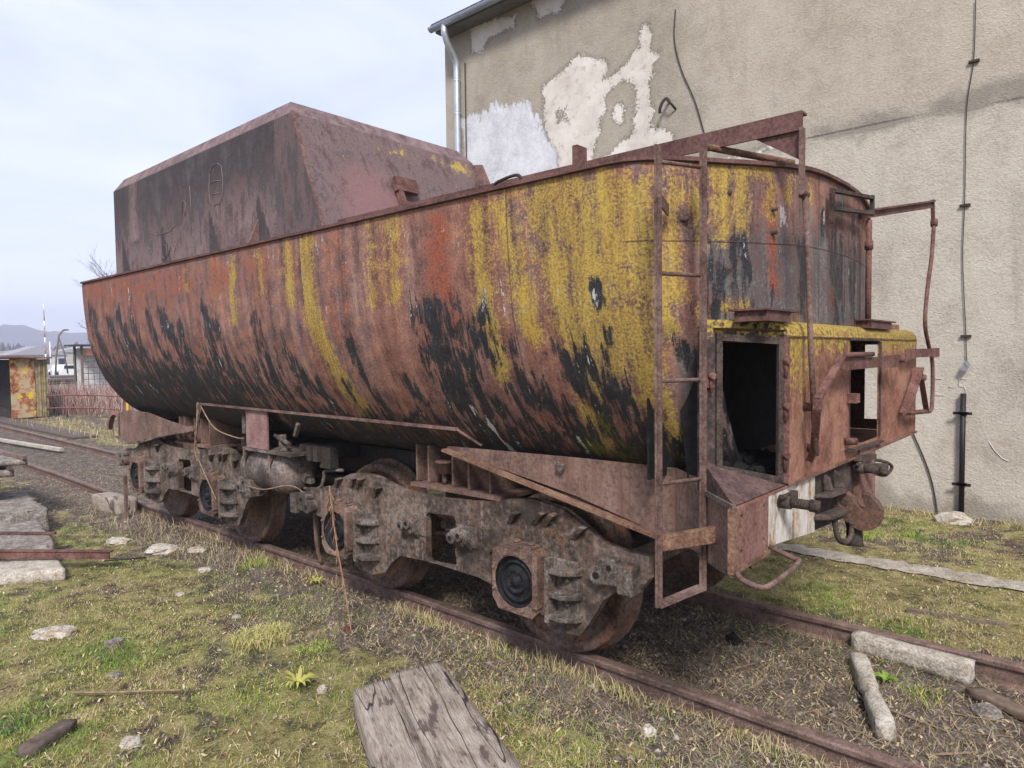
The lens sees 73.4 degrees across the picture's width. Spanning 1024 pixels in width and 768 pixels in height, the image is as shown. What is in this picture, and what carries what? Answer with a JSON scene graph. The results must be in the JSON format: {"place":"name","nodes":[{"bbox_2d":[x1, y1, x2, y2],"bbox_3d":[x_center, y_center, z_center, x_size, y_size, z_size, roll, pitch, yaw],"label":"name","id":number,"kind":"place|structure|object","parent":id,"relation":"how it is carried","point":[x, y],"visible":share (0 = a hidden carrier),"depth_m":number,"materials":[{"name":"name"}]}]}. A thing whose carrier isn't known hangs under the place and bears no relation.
{"place":"outdoors","nodes":[
{"label":"outdoors","id":0,"kind":"place"},
{"bbox_2d":[0,324,88,348],"bbox_3d":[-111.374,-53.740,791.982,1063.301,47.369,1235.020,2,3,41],"label":"hills","id":1,"kind":"structure","parent":0,"point":[22,335],"depth_m":807.24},
{"bbox_2d":[0,0,480,332],"label":"sky","id":2,"kind":"structure","parent":0,"point":[95,95],"materials":[{"name":"white"}]},
{"bbox_2d":[0,369,1023,767],"bbox_3d":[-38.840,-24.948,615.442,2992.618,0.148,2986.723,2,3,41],"label":"ground","id":3,"kind":"structure","parent":0,"point":[76,569],"depth_m":4.58,"materials":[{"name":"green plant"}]},
{"bbox_2d":[0,356,51,417],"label":"tool shed","id":4,"kind":"structure","parent":3,"relation":"on","point":[24,379],"depth_m":22.75,"materials":[{"name":"paint"}]},
{"bbox_2d":[0,520,54,559],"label":"concrete slab","id":5,"kind":"object","parent":3,"relation":"on","point":[26,541],"depth_m":6.83,"materials":[{"name":"grey concrete"}]},
{"bbox_2d":[0,531,56,533],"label":"flat bar","id":6,"kind":"object","parent":5,"relation":"on","point":[6,532],"visible":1,"depth_m":6.93,"materials":[{"name":"brown metal"}]},
{"bbox_2d":[0,492,50,531],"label":"concrete slab","id":7,"kind":"structure","parent":6,"relation":"on","point":[16,507],"depth_m":7.80,"materials":[{"name":"grey concrete"}]},
{"bbox_2d":[0,438,63,450],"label":"loose plank","id":8,"kind":"object","parent":3,"relation":"on","point":[47,447],"visible":1,"depth_m":15.16,"materials":[{"name":"wood"}]},
{"bbox_2d":[0,559,65,584],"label":"concrete slab","id":9,"kind":"object","parent":3,"relation":"on","point":[18,571],"depth_m":6.09,"materials":[{"name":"grey concrete"}]},
{"bbox_2d":[0,549,113,558],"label":"steel bar","id":10,"kind":"object","parent":9,"relation":"on","point":[54,553],"visible":1,"depth_m":6.36,"materials":[{"name":"brown metal"}]},
{"bbox_2d":[0,346,68,368],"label":"building","id":11,"kind":"structure","parent":3,"relation":"on","point":[37,351],"depth_m":124.28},
{"bbox_2d":[58,358,64,363],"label":"window","id":12,"kind":"structure","parent":11,"relation":"in","point":[60,360],"depth_m":126.48,"materials":[{"name":"grey glass"}]},
{"bbox_2d":[0,341,87,350],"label":"trees","id":13,"kind":"object","parent":3,"relation":"on","point":[7,347],"visible":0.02,"depth_m":266.04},
{"bbox_2d":[43,304,46,356],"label":"striped mast","id":14,"kind":"object","parent":3,"relation":"on","point":[44,331],"visible":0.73,"depth_m":68.15,"materials":[{"name":"white metal"}]},
{"bbox_2d":[16,719,77,758],"bbox_3d":[-2.375,1.814,3.514,0.095,0.076,0.270,0,3,15],"label":"rotten board","id":15,"kind":"object","parent":3,"relation":"on","point":[45,738],"visible":0.95,"depth_m":3.48,"materials":[{"name":"wood"}]},
{"bbox_2d":[0,417,97,439],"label":"plank walkway","id":16,"kind":"structure","parent":3,"relation":"on","point":[65,433],"depth_m":18.68,"materials":[{"name":"wood"}]},
{"bbox_2d":[49,342,51,374],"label":"signal pole","id":17,"kind":"object","parent":3,"relation":"on","point":[50,358],"visible":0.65,"depth_m":68.58,"materials":[{"name":"white metal"}]},
{"bbox_2d":[31,625,76,640],"bbox_3d":[-3.268,1.776,4.898,0.292,0.088,0.220,-1,3,1],"label":"stone","id":18,"kind":"object","parent":3,"relation":"on","point":[57,631],"visible":0.96,"depth_m":4.86,"materials":[{"name":"stone"}]},
{"bbox_2d":[48,365,73,374],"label":"parked car","id":19,"kind":"object","parent":3,"relation":"on","point":[61,369],"visible":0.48,"depth_m":69.92,"materials":[{"name":"white paint"}]},
{"bbox_2d":[48,378,73,384],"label":"sleeper stack","id":20,"kind":"object","parent":3,"relation":"on","point":[55,381],"visible":0.26,"depth_m":51.11,"materials":[{"name":"wood"}]},
{"bbox_2d":[48,375,73,378],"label":"sleeper stack","id":21,"kind":"object","parent":3,"relation":"on","point":[59,376],"visible":0.16,"depth_m":56.36,"materials":[{"name":"grey wood"}]},
{"bbox_2d":[54,329,68,374],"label":"lamp post","id":22,"kind":"object","parent":3,"relation":"on","point":[58,339],"visible":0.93,"depth_m":69.09,"materials":[{"name":"grey metal"}]},
{"bbox_2d":[3,377,137,416],"bbox_3d":[-12.976,0.284,26.895,17.880,1.321,10.072,2,3,41],"label":"dry brush","id":23,"kind":"object","parent":3,"relation":"on","point":[86,401],"visible":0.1,"depth_m":24.51,"materials":[{"name":"brown plant"}]},
{"bbox_2d":[7,414,137,447],"bbox_3d":[-10.855,1.186,17.980,12.210,0.260,1.753,2,3,41],"label":"reed strip","id":24,"kind":"object","parent":3,"relation":"on","point":[90,431],"visible":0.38,"depth_m":18.86,"materials":[{"name":"beige plant"}]},
{"bbox_2d":[54,346,90,364],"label":"building","id":25,"kind":"structure","parent":3,"relation":"on","point":[69,350],"depth_m":145.11,"materials":[{"name":"white paint"}]},
{"bbox_2d":[44,394,128,416],"bbox_3d":[-14.055,0.741,22.647,3.444,0.870,0.080,0,3,15],"label":"pipe railing","id":26,"kind":"object","parent":3,"relation":"on","point":[126,409],"visible":0.75,"depth_m":22.64,"materials":[{"name":"red metal"}]},
{"bbox_2d":[64,344,111,392],"bbox_3d":[-21.731,-0.710,35.825,1.800,2.680,2.300,2,3,41],"label":"platform booth","id":27,"kind":"object","parent":3,"relation":"on","point":[85,365],"visible":0.4,"depth_m":35.72,"materials":[{"name":"metal"}]},
{"bbox_2d":[72,243,115,287],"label":"bare tree","id":28,"kind":"object","parent":3,"relation":"on","point":[106,274],"visible":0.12,"depth_m":54.12,"materials":[{"name":"plant"}]},
{"bbox_2d":[107,411,118,429],"bbox_3d":[-10.124,0.955,17.584,1.000,0.500,0.120,2,3,41],"label":"scrap hoop","id":29,"kind":"object","parent":3,"relation":"on","point":[111,419],"visible":0.59,"depth_m":17.86,"materials":[{"name":"brown metal"}]},
{"bbox_2d":[104,637,124,648],"bbox_3d":[-2.728,1.778,4.707,0.115,0.058,0.166,-1,3,0],"label":"stone","id":30,"kind":"object","parent":3,"relation":"on","point":[120,640],"visible":0.89,"depth_m":4.67,"materials":[{"name":"grey stone"}]},
{"bbox_2d":[91,491,137,513],"bbox_3d":[-5.113,1.545,8.841,0.722,0.228,0.260,1,3,36],"label":"stone block","id":31,"kind":"object","parent":3,"relation":"on","point":[113,500],"visible":0.81,"depth_m":8.71,"materials":[{"name":"grey stone"}]},
{"bbox_2d":[107,671,122,678],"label":"stone","id":32,"kind":"object","parent":3,"relation":"on","point":[117,674],"visible":0.98,"depth_m":4.22,"materials":[{"name":"grey stone"}]},
{"bbox_2d":[107,537,129,544],"bbox_3d":[-4.225,1.686,7.357,0.261,0.087,0.211,-1,3,-7],"label":"stone","id":33,"kind":"object","parent":3,"relation":"on","point":[116,540],"visible":0.93,"depth_m":7.30,"materials":[{"name":"stone"}]},
{"bbox_2d":[84,557,154,574],"bbox_3d":[-3.737,1.719,6.532,0.648,0.040,0.485,-2,3,-25],"label":"grass tuft","id":34,"kind":"object","parent":3,"relation":"on","point":[118,564],"visible":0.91,"depth_m":6.48,"materials":[{"name":"green plant"}]},
{"bbox_2d":[104,557,145,561],"bbox_3d":[-3.720,1.673,6.615,0.343,0.086,0.354,-2,3,-27],"label":"bent wire","id":35,"kind":"object","parent":3,"relation":"on","point":[115,559],"visible":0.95,"depth_m":6.47,"materials":[{"name":"metal"}]},
{"bbox_2d":[70,679,181,693],"bbox_3d":[-2.240,1.776,4.039,0.630,0.030,0.123,-1,3,-3],"label":"fallen branch","id":36,"kind":"object","parent":3,"relation":"on","point":[106,691],"visible":1,"depth_m":3.98,"materials":[{"name":"wood"}]},
{"bbox_2d":[123,475,128,518],"bbox_3d":[-4.688,1.402,8.338,0.060,0.600,0.030,2,3,41],"label":"iron stake","id":37,"kind":"object","parent":3,"relation":"on","point":[125,494],"visible":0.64,"depth_m":8.32,"materials":[{"name":"metal"}]},
{"bbox_2d":[119,735,142,748],"bbox_3d":[-1.952,1.841,3.523,0.120,0.050,0.091,0,3,13],"label":"stone","id":38,"kind":"object","parent":3,"relation":"on","point":[135,741],"visible":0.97,"depth_m":3.50,"materials":[{"name":"stone"}]},
{"bbox_2d":[84,606,222,656],"bbox_3d":[-2.523,1.768,4.931,0.981,0.051,0.942,2,3,41],"label":"grass tuft","id":39,"kind":"object","parent":3,"relation":"on","point":[163,630],"visible":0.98,"depth_m":4.94,"materials":[{"name":"green plant"}]},
{"bbox_2d":[144,543,179,554],"bbox_3d":[-3.556,1.681,6.982,0.365,0.108,0.292,0,3,7],"label":"stone","id":40,"kind":"object","parent":3,"relation":"on","point":[163,548],"visible":0.93,"depth_m":6.91,"materials":[{"name":"stone"}]},
{"bbox_2d":[176,592,184,596],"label":"stone","id":41,"kind":"object","parent":3,"relation":"on","point":[181,594],"visible":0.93,"depth_m":5.69,"materials":[{"name":"stone"}]},
{"bbox_2d":[83,501,278,575],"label":"bogie weeds","id":42,"kind":"object","parent":3,"relation":"on","point":[159,516],"visible":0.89,"depth_m":7.27,"materials":[{"name":"beige plant"}]},
{"bbox_2d":[187,546,207,553],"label":"stone","id":43,"kind":"object","parent":3,"relation":"on","point":[192,550],"visible":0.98,"depth_m":6.86,"materials":[{"name":"stone"}]},
{"bbox_2d":[198,566,211,572],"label":"stone","id":44,"kind":"object","parent":3,"relation":"on","point":[201,569],"visible":0.91,"depth_m":6.33,"materials":[{"name":"stone"}]},
{"bbox_2d":[231,614,240,618],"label":"stone","id":45,"kind":"object","parent":3,"relation":"on","point":[236,616],"visible":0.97,"depth_m":5.17,"materials":[{"name":"stone"}]},
{"bbox_2d":[176,665,303,737],"bbox_3d":[-1.538,1.810,3.964,0.693,0.044,0.726,2,3,41],"label":"grass tuft","id":46,"kind":"object","parent":3,"relation":"on","point":[238,701],"visible":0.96,"depth_m":3.95,"materials":[{"name":"green plant"}]},
{"bbox_2d":[238,554,278,570],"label":"grass tuft","id":47,"kind":"object","parent":3,"relation":"on","point":[257,560],"visible":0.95,"depth_m":6.41,"materials":[{"name":"green plant"}]},
{"bbox_2d":[223,619,294,654],"bbox_3d":[-1.732,1.734,4.728,0.534,0.119,0.525,-1,3,-13],"label":"grass tuft","id":48,"kind":"object","parent":3,"relation":"on","point":[259,635],"visible":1,"depth_m":4.71,"materials":[{"name":"plant"}]},
{"bbox_2d":[244,585,344,628],"bbox_3d":[-1.714,1.726,5.406,0.824,0.078,0.776,0,3,14],"label":"grass tuft","id":49,"kind":"object","parent":3,"relation":"on","point":[293,608],"visible":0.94,"depth_m":5.34,"materials":[{"name":"green plant"}]},
{"bbox_2d":[282,667,315,688],"bbox_3d":[-1.285,1.762,4.101,0.229,0.076,0.212,2,3,41],"label":"weed rosette","id":50,"kind":"object","parent":3,"relation":"on","point":[300,680],"visible":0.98,"depth_m":4.11,"materials":[{"name":"yellow plant"}]},
{"bbox_2d":[300,575,326,584],"bbox_3d":[-1.656,1.663,5.792,0.210,0.070,0.204,0,3,10],"label":"weed rosette","id":51,"kind":"object","parent":3,"relation":"on","point":[315,582],"visible":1,"depth_m":5.80,"materials":[{"name":"yellow plant"}]},
{"bbox_2d":[291,638,336,655],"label":"grass tuft","id":52,"kind":"object","parent":3,"relation":"on","point":[319,648],"visible":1,"depth_m":4.60,"materials":[{"name":"green plant"}]},
{"bbox_2d":[317,684,327,693],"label":"stone","id":53,"kind":"object","parent":3,"relation":"on","point":[322,687],"visible":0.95,"depth_m":4.02,"materials":[{"name":"stone"}]},
{"bbox_2d":[323,486,351,633],"bbox_3d":[-1.254,1.268,5.031,0.086,0.985,0.471,-3,3,-39],"label":"dry weed stalk","id":54,"kind":"object","parent":3,"relation":"on","point":[330,497],"visible":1,"depth_m":5.08,"materials":[{"name":"brown plant"}]},
{"bbox_2d":[341,626,349,632],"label":"stone","id":55,"kind":"object","parent":3,"relation":"on","point":[345,629],"visible":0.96,"depth_m":4.87,"materials":[{"name":"brown stone"}]},
{"bbox_2d":[353,660,522,767],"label":"timber slab","id":56,"kind":"object","parent":3,"relation":"on","point":[429,715],"depth_m":3.40,"materials":[{"name":"grey wood"}]},
{"bbox_2d":[14,462,926,767],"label":"rail","id":57,"kind":"object","parent":3,"relation":"on","point":[758,722],"visible":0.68,"depth_m":4.22,"materials":[{"name":"brown metal"}]},
{"bbox_2d":[80,102,939,651],"bbox_3d":[-0.858,-0.381,6.492,8.116,3.995,3.642,2,3,41],"label":"locomotive tender","id":58,"kind":"object","parent":57,"relation":"on","point":[592,398],"visible":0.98,"depth_m":4.02,"materials":[{"name":"metal"}]},
{"bbox_2d":[194,402,302,499],"bbox_3d":[-2.386,0.635,6.080,1.806,0.885,0.091,1,3,39],"label":"frayed rope","id":59,"kind":"object","parent":58,"relation":"hanging from","point":[195,440],"visible":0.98,"depth_m":6.50,"materials":[{"name":"fabric"}]},
{"bbox_2d":[313,513,323,565],"bbox_3d":[-1.624,1.221,5.774,0.080,0.585,0.202,-1,3,-11],"label":"hanging rod","id":60,"kind":"object","parent":58,"relation":"hanging from","point":[317,533],"visible":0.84,"depth_m":5.71,"materials":[{"name":"metal"}]},
{"bbox_2d":[430,632,534,693],"bbox_3d":[-0.196,1.770,4.356,0.719,0.098,0.876,-1,3,-2],"label":"grass tuft","id":61,"kind":"object","parent":3,"relation":"on","point":[484,658],"visible":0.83,"depth_m":4.38,"materials":[{"name":"green plant"}]},
{"bbox_2d":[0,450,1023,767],"bbox_3d":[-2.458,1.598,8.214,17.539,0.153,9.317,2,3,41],"label":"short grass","id":62,"kind":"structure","parent":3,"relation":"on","point":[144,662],"depth_m":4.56,"materials":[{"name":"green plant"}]},
{"bbox_2d":[0,425,1023,692],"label":"rail","id":63,"kind":"object","parent":3,"relation":"on","point":[1004,673],"visible":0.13,"depth_m":4.85,"materials":[{"name":"brown metal"}]},
{"bbox_2d":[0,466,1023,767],"bbox_3d":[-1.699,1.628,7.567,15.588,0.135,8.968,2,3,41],"label":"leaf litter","id":64,"kind":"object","parent":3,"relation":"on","point":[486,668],"visible":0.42,"depth_m":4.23,"materials":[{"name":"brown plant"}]},
{"bbox_2d":[0,449,1023,767],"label":"dry straw","id":65,"kind":"object","parent":3,"relation":"on","point":[936,757],"visible":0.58,"depth_m":4.16,"materials":[{"name":"beige plant"}]},
{"bbox_2d":[211,537,857,767],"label":"rail weeds","id":66,"kind":"object","parent":3,"relation":"on","point":[539,660],"visible":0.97,"depth_m":4.18,"materials":[{"name":"green plant"}]},
{"bbox_2d":[510,717,614,767],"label":"grass tuft","id":67,"kind":"object","parent":3,"relation":"on","point":[559,748],"visible":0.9,"depth_m":3.40,"materials":[{"name":"green plant"}]},
{"bbox_2d":[640,724,655,737],"bbox_3d":[0.698,1.784,3.526,0.069,0.068,0.075,-2,3,-33],"label":"stone","id":68,"kind":"object","parent":3,"relation":"on","point":[649,729],"visible":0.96,"depth_m":3.51,"materials":[{"name":"stone"}]},
{"bbox_2d":[427,0,1023,523],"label":"plastered building","id":69,"kind":"structure","parent":3,"relation":"on","point":[877,90],"depth_m":8.22,"materials":[{"name":"paint"}]},
{"bbox_2d":[658,97,676,113],"bbox_3d":[2.236,-4.010,9.873,0.152,0.230,0.249,8,9,74],"label":"wall hook","id":70,"kind":"object","parent":69,"relation":"attached to","point":[667,99],"depth_m":9.85,"materials":[{"name":"black metal"}]},
{"bbox_2d":[673,9,704,132],"bbox_3d":[2.527,-4.307,9.698,0.539,2.079,0.016,2,3,41],"label":"hanging cable","id":71,"kind":"object","parent":69,"relation":"hanging from","point":[682,71],"visible":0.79,"depth_m":9.77,"materials":[{"name":"black rubber"}]},
{"bbox_2d":[913,434,937,513],"bbox_3d":[4.801,1.055,7.983,0.300,1.028,0.016,2,3,41],"label":"loose cable","id":72,"kind":"object","parent":69,"relation":"attached to","point":[928,472],"visible":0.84,"depth_m":7.95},
{"bbox_2d":[952,393,971,512],"bbox_3d":[5.049,0.835,7.702,0.180,1.460,0.085,2,3,41],"label":"conduit","id":73,"kind":"object","parent":69,"relation":"attached to","point":[961,483],"visible":0.86,"depth_m":7.68,"materials":[{"name":"black metal"}]},
{"bbox_2d":[959,0,979,360],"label":"lightning wire","id":74,"kind":"object","parent":69,"relation":"attached to","point":[973,61],"visible":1,"depth_m":7.60,"materials":[{"name":"metal"}]},
{"bbox_2d":[960,361,970,371],"bbox_3d":[5.040,-0.197,7.629,0.104,0.124,0.040,2,3,41],"label":"wire clamp","id":75,"kind":"object","parent":74,"relation":"attached to","point":[965,365],"visible":1,"depth_m":7.62,"materials":[{"name":"metal"}]},
{"bbox_2d":[723,631,743,645],"bbox_3d":[1.504,1.732,4.660,0.093,0.069,0.129,-1,3,-14],"label":"coal lump","id":76,"kind":"object","parent":3,"relation":"on","point":[733,638],"visible":0.97,"depth_m":4.63,"materials":[{"name":"black stone"}]},
{"bbox_2d":[619,602,1023,764],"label":"splinters","id":77,"kind":"object","parent":3,"relation":"on","point":[863,732],"visible":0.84,"depth_m":3.93,"materials":[{"name":"wood"}]},
{"bbox_2d":[863,532,881,540],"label":"grass tuft","id":78,"kind":"object","parent":3,"relation":"on","point":[865,536],"visible":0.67,"depth_m":7.01,"materials":[{"name":"green plant"}]},
{"bbox_2d":[850,652,896,743],"bbox_3d":[2.028,1.748,3.888,0.108,0.120,0.942,0,3,18],"label":"concrete post","id":79,"kind":"object","parent":3,"relation":"on","point":[881,718],"visible":1,"depth_m":3.73,"materials":[{"name":"grey concrete"}]},
{"bbox_2d":[873,670,897,682],"bbox_3d":[2.212,1.745,4.091,0.172,0.057,0.162,1,3,26],"label":"weed rosette","id":80,"kind":"object","parent":3,"relation":"on","point":[884,675],"visible":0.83,"depth_m":4.09,"materials":[{"name":"green plant"}]},
{"bbox_2d":[851,629,974,684],"bbox_3d":[2.512,1.713,4.330,0.120,0.129,0.683,-3,4,-44],"label":"concrete post","id":81,"kind":"object","parent":3,"relation":"on","point":[953,667],"visible":0.98,"depth_m":4.26,"materials":[{"name":"grey concrete"}]},
{"bbox_2d":[901,531,924,538],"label":"grass tuft","id":82,"kind":"object","parent":3,"relation":"on","point":[909,533],"visible":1,"depth_m":7.08,"materials":[{"name":"green plant"}]},
{"bbox_2d":[898,683,946,707],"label":"grass tuft","id":83,"kind":"object","parent":3,"relation":"on","point":[924,694],"visible":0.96,"depth_m":3.94,"materials":[{"name":"green plant"}]},
{"bbox_2d":[933,511,974,524],"bbox_3d":[4.862,1.493,7.553,0.388,0.195,0.282,0,3,7],"label":"stone","id":84,"kind":"object","parent":3,"relation":"on","point":[955,517],"visible":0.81,"depth_m":7.47,"materials":[{"name":"stone"}]},
{"bbox_2d":[887,501,1023,529],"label":"wall weeds","id":85,"kind":"object","parent":3,"relation":"on","point":[896,510],"depth_m":7.74,"materials":[{"name":"green plant"}]},
{"bbox_2d":[906,607,1006,626],"bbox_3d":[3.216,1.696,4.984,0.612,0.035,0.045,1,3,30],"label":"half buried bar","id":86,"kind":"object","parent":3,"relation":"on","point":[941,614],"visible":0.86,"depth_m":4.98,"materials":[{"name":"brown metal"}]},
{"bbox_2d":[967,702,1003,718],"bbox_3d":[2.579,1.781,3.738,0.164,0.079,0.128,0,3,13],"label":"stone","id":87,"kind":"object","parent":3,"relation":"on","point":[988,709],"visible":0.91,"depth_m":3.71,"materials":[{"name":"grey stone"}]},
{"bbox_2d":[965,686,1023,720],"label":"broken branch","id":88,"kind":"object","parent":3,"relation":"on","point":[1005,704],"visible":0.95,"depth_m":3.80,"materials":[{"name":"brown wood"}]},
{"bbox_2d":[768,543,1023,590],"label":"path","id":89,"kind":"structure","parent":0,"point":[963,577],"depth_m":6.08,"materials":[{"name":"concrete"}]},
{"bbox_3d":[-7.444,1.212,8.677,2.598,0.103,1.379,2,3,41],"label":"concrete plate","id":90,"kind":"object","parent":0,"visible":0},
{"bbox_2d":[0,468,14,477],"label":"concrete plate","id":91,"kind":"object","parent":90,"relation":"on","point":[6,473],"visible":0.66,"depth_m":8.23,"materials":[{"name":"grey concrete"}]},
{"bbox_2d":[0,466,13,469],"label":"spacer bar","id":92,"kind":"object","parent":91,"relation":"on","point":[9,467],"visible":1,"depth_m":8.22,"materials":[{"name":"brown metal"}]},
{"bbox_2d":[0,449,27,465],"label":"concrete plate","id":93,"kind":"object","parent":92,"relation":"on","point":[7,461],"visible":0.69,"depth_m":8.27,"materials":[{"name":"grey concrete"}]},
{"bbox_2d":[0,450,26,459],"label":"spacer bar","id":94,"kind":"object","parent":93,"relation":"on","point":[13,455],"visible":1,"depth_m":8.46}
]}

